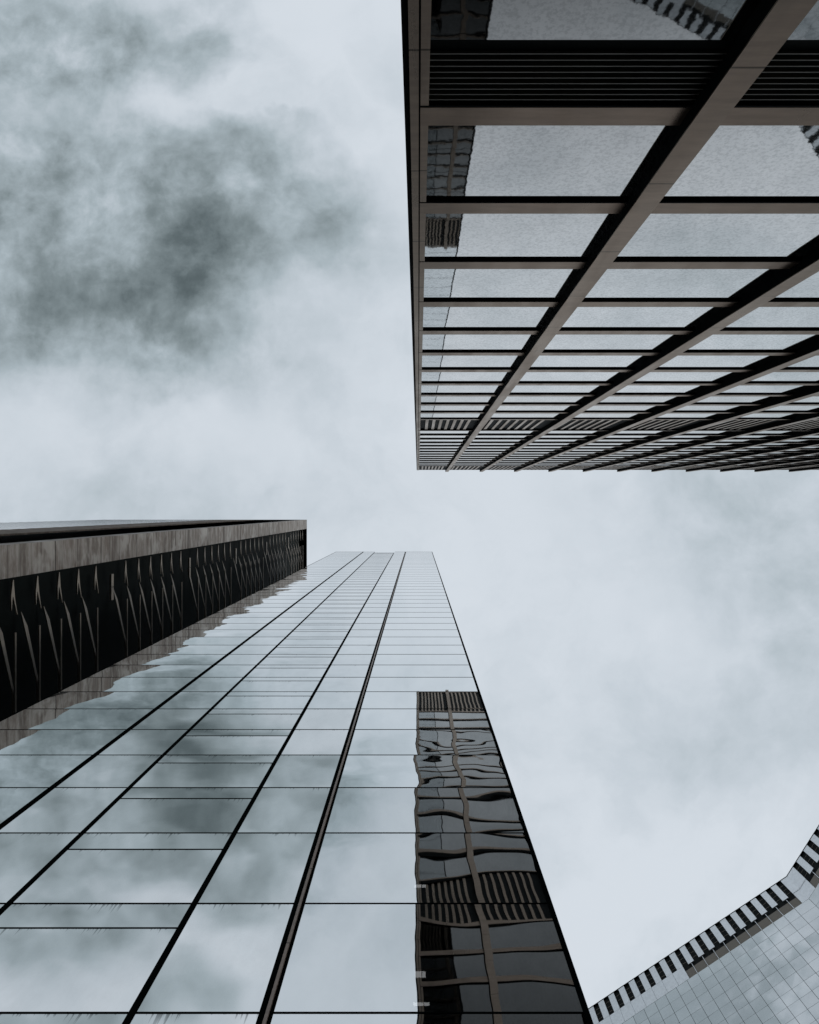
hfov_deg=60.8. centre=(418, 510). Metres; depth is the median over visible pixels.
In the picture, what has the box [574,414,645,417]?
window
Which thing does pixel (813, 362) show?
window
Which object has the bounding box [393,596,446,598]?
window
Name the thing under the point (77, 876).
window
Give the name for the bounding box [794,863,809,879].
window
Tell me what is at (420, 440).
window
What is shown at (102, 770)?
window
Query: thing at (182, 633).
window
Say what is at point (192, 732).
window
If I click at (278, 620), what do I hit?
window
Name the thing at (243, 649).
window
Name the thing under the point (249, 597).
window
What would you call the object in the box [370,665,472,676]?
window
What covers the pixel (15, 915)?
window
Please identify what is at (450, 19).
window
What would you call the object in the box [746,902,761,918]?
window
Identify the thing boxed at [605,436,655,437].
window
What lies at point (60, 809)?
window
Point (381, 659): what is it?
window
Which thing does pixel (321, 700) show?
window
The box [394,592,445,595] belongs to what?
window
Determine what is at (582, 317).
window
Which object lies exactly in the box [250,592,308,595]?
window
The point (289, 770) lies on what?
window
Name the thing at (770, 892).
window
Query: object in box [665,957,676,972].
window
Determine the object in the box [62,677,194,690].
window
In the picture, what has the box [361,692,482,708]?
window
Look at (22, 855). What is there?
window
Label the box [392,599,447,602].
window
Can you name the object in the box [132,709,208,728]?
window
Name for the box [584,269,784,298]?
window
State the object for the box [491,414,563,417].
window
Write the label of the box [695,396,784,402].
window
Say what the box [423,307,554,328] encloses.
window
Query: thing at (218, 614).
window
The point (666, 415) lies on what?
window
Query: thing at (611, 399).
window
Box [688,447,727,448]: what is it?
window
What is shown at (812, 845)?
window
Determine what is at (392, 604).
window
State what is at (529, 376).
window
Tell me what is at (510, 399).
window
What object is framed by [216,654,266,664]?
window
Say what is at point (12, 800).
window
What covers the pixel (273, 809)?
window
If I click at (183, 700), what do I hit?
window
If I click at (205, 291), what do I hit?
sky
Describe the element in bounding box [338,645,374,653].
window
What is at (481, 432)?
window
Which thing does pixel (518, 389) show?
window
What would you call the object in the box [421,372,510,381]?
window
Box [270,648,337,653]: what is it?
window
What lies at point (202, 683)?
window
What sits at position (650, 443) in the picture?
window
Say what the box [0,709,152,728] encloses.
window
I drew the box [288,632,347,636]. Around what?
window
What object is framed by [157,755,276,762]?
window
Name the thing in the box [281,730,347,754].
window
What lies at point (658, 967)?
window
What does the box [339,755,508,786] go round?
window
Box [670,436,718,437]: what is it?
window
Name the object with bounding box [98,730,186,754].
window
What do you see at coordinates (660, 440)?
window
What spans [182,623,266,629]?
window
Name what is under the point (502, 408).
window
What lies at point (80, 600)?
concrete tower
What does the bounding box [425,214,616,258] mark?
window
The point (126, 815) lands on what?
window
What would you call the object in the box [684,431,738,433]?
window
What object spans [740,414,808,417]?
window
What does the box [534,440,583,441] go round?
window
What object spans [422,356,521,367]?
window
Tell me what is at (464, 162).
window
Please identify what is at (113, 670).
window
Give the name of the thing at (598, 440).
window
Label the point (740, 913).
window
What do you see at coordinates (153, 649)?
window
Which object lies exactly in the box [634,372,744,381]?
window
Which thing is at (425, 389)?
window
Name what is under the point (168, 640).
window
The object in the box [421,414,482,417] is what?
window
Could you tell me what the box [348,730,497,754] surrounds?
window
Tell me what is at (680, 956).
window
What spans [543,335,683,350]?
window
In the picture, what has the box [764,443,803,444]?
window
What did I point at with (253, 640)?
window
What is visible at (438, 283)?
window
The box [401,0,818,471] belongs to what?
office tower
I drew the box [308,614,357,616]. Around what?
window
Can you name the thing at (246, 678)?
window
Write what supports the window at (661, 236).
in the office tower at (613, 217)
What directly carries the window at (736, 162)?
in the office tower at (613, 217)
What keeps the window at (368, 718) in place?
in the glass tower at (292, 798)
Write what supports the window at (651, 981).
in the panelled tower at (754, 960)
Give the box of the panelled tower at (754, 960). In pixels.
[588,825,818,1023]
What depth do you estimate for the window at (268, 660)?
59.13 m
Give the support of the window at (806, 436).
in the office tower at (613, 217)
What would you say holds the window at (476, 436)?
in the office tower at (613, 217)
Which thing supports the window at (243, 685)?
in the glass tower at (292, 798)
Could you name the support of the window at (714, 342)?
in the office tower at (613, 217)
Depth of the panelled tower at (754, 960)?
212.32 m
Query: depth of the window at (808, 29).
10.60 m
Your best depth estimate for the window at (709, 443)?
76.39 m
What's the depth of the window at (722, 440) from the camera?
73.11 m
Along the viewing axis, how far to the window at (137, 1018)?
17.55 m
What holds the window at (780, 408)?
in the office tower at (613, 217)
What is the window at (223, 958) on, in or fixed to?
in the glass tower at (292, 798)
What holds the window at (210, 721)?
in the glass tower at (292, 798)
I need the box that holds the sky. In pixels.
[0,0,818,1007]
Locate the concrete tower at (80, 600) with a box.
[0,520,306,719]
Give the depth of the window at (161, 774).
33.71 m
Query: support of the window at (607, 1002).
in the panelled tower at (754, 960)
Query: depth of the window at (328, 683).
51.33 m
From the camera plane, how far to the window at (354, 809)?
29.78 m
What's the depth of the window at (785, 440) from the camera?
74.17 m
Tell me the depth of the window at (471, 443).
76.39 m
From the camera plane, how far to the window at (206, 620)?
81.14 m
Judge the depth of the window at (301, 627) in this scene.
76.30 m
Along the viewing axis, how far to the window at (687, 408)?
50.15 m
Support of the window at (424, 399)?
in the office tower at (613, 217)
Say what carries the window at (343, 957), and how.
in the glass tower at (292, 798)
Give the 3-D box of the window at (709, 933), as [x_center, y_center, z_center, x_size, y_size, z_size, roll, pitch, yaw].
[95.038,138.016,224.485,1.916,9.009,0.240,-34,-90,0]
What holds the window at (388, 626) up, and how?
in the glass tower at (292, 798)
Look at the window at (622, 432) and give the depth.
65.60 m
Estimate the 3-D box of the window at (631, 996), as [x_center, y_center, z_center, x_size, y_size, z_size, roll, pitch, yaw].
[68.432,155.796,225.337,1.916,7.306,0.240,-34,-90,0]
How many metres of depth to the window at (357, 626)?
76.96 m
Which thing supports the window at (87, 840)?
in the glass tower at (292, 798)
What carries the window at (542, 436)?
in the office tower at (613, 217)
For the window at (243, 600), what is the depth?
98.07 m
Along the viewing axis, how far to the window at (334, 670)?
55.47 m
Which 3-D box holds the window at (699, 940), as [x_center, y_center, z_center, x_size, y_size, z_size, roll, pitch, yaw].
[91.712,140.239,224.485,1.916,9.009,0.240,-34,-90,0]
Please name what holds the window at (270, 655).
in the glass tower at (292, 798)
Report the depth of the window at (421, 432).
65.60 m
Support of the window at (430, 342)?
in the office tower at (613, 217)
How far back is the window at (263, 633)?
72.58 m
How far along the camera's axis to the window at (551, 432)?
65.60 m
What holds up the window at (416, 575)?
in the glass tower at (292, 798)
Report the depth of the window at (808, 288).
23.24 m
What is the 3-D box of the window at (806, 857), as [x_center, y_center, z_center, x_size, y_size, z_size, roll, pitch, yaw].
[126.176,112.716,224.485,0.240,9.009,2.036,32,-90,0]
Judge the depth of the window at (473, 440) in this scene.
73.64 m
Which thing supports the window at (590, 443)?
in the office tower at (613, 217)
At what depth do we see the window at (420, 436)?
69.15 m
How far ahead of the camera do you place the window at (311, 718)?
42.74 m
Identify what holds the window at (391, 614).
in the glass tower at (292, 798)
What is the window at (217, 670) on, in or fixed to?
in the glass tower at (292, 798)
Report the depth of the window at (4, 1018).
17.59 m
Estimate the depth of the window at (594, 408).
50.15 m
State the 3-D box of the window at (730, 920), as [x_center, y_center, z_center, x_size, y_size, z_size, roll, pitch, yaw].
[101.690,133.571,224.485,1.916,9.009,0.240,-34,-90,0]
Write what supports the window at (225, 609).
in the glass tower at (292, 798)
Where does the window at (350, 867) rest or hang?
in the glass tower at (292, 798)
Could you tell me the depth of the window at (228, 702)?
46.52 m
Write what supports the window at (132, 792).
in the glass tower at (292, 798)
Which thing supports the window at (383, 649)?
in the glass tower at (292, 798)
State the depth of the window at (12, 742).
38.67 m
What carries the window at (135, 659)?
in the glass tower at (292, 798)
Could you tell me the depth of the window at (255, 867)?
24.89 m
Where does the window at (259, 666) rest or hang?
in the glass tower at (292, 798)
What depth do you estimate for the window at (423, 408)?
50.15 m
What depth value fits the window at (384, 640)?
68.15 m
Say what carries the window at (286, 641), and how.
in the glass tower at (292, 798)
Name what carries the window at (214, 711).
in the glass tower at (292, 798)
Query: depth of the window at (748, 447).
81.26 m
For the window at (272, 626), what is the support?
in the glass tower at (292, 798)
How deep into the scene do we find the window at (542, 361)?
34.32 m
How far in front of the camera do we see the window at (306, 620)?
80.41 m
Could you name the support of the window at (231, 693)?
in the glass tower at (292, 798)
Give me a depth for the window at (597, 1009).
225.38 m
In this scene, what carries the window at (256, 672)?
in the glass tower at (292, 798)
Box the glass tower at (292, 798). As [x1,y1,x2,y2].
[0,552,592,1023]
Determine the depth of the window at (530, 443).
76.39 m
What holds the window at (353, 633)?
in the glass tower at (292, 798)
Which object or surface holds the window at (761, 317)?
in the office tower at (613, 217)
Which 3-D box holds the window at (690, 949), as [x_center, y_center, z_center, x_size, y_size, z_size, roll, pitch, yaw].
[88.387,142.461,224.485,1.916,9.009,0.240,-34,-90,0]
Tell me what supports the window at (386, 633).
in the glass tower at (292, 798)
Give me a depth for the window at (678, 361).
34.32 m
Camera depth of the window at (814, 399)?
46.49 m
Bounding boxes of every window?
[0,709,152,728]
[0,730,124,754]
[0,755,90,786]
[0,788,46,823]
[0,788,125,831]
[0,833,78,902]
[0,904,190,926]
[0,929,175,1011]
[0,1014,126,1023]
[12,850,221,902]
[26,692,174,708]
[56,755,160,786]
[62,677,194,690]
[68,833,231,848]
[86,799,250,831]
[89,665,210,676]
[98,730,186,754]
[113,654,225,664]
[121,788,257,797]
[130,1014,257,1023]
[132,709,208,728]
[132,763,271,786]
[135,645,237,653]
[136,904,292,1011]
[153,637,248,644]
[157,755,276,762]
[158,692,226,708]
[165,736,287,754]
[168,630,257,636]
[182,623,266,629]
[182,677,242,690]
[186,730,290,734]
[192,714,299,728]
[196,618,273,622]
[198,833,315,902]
[200,665,254,676]
[208,612,281,616]
[208,709,302,713]
[213,696,310,708]
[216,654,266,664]
[218,608,286,611]
[226,692,312,695]
[228,603,293,606]
[230,645,275,653]
[232,681,318,690]
[236,599,298,602]
[238,788,329,831]
[242,637,284,644]
[242,677,321,680]
[244,596,302,598]
[246,668,326,676]
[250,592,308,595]
[253,630,291,636]
[255,665,328,667]
[259,657,332,664]
[262,623,298,629]
[263,755,339,786]
[267,654,334,656]
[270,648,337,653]
[270,1014,586,1023]
[271,618,304,622]
[274,904,582,1011]
[279,639,343,644]
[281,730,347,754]
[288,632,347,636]
[295,625,351,629]
[295,709,354,728]
[302,619,354,622]
[305,833,546,902]
[307,692,359,708]
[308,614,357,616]
[317,677,364,690]
[325,665,368,676]
[326,788,523,831]
[331,654,371,664]
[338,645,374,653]
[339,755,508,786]
[343,637,377,644]
[347,630,379,636]
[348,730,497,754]
[351,623,381,629]
[355,709,489,728]
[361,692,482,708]
[366,677,476,690]
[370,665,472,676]
[374,654,468,664]
[377,645,464,653]
[379,637,461,644]
[382,630,459,636]
[384,623,456,629]
[386,618,454,622]
[388,612,452,616]
[389,608,450,611]
[390,603,449,606]
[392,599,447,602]
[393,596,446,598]
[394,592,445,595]
[395,552,444,591]
[420,431,470,433]
[420,436,467,437]
[420,440,464,441]
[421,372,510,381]
[421,385,501,393]
[421,396,494,402]
[421,406,487,410]
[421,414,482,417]
[422,335,535,350]
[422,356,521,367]
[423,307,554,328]
[424,269,579,298]
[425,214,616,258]
[426,126,675,198]
[430,0,760,39]
[470,443,519,444]
[472,440,523,441]
[475,436,530,437]
[478,431,537,433]
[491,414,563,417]
[496,406,575,410]
[503,396,590,402]
[510,385,607,393]
[519,372,627,381]
[529,443,576,444]
[530,356,651,367]
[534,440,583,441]
[540,436,592,437]
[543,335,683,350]
[547,431,604,433]
[561,307,726,328]
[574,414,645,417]
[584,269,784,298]
[586,406,664,410]
[587,443,633,444]
[594,1004,603,1021]
[595,440,642,441]
[599,396,687,402]
[604,997,613,1014]
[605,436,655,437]
[614,385,713,393]
[614,991,624,1007]
[616,214,818,258]
[616,431,671,433]
[624,984,634,1000]
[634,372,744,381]
[635,977,644,993]
[645,971,655,986]
[646,443,689,444]
[655,964,665,979]
[657,414,726,417]
[657,440,702,441]
[658,356,782,367]
[663,126,818,198]
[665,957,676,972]
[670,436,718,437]
[675,406,752,410]
[675,950,688,967]
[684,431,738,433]
[685,943,698,961]
[686,335,818,350]
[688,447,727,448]
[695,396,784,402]
[695,936,709,953]
[705,443,746,444]
[705,930,719,946]
[716,923,730,939]
[718,385,818,393]
[718,440,761,441]
[723,307,818,328]
[726,916,740,932]
[736,436,781,437]
[736,909,750,925]
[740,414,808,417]
[743,447,780,448]
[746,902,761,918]
[749,372,818,381]
[753,431,805,433]
[756,896,771,911]
[764,406,818,410]
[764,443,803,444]
[767,889,782,904]
[773,272,818,298]
[777,882,792,897]
[780,440,818,441]
[785,356,818,367]
[787,0,818,39]
[792,396,818,402]
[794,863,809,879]
[798,447,818,448]
[801,436,818,437]
[801,852,817,868]
[808,841,818,854]
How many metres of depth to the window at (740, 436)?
69.15 m
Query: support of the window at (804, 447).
in the office tower at (613, 217)
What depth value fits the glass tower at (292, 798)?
27.66 m
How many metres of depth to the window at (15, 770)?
34.62 m
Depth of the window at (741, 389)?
42.26 m
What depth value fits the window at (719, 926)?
224.97 m
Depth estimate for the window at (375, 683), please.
51.33 m
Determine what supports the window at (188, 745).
in the glass tower at (292, 798)
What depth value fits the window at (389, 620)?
81.14 m
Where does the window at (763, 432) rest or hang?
in the office tower at (613, 217)
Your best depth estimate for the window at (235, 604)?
93.94 m
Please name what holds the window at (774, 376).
in the office tower at (613, 217)
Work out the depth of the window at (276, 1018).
17.55 m
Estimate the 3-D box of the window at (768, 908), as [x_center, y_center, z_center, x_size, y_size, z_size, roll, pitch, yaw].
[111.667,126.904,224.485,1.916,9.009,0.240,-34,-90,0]
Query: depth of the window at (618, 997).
225.52 m
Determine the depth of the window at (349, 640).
68.15 m
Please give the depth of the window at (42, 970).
19.55 m
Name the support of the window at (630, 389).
in the office tower at (613, 217)
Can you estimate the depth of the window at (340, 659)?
59.93 m
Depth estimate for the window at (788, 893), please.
225.00 m
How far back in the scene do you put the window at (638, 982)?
225.58 m
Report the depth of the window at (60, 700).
47.01 m
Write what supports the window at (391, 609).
in the glass tower at (292, 798)

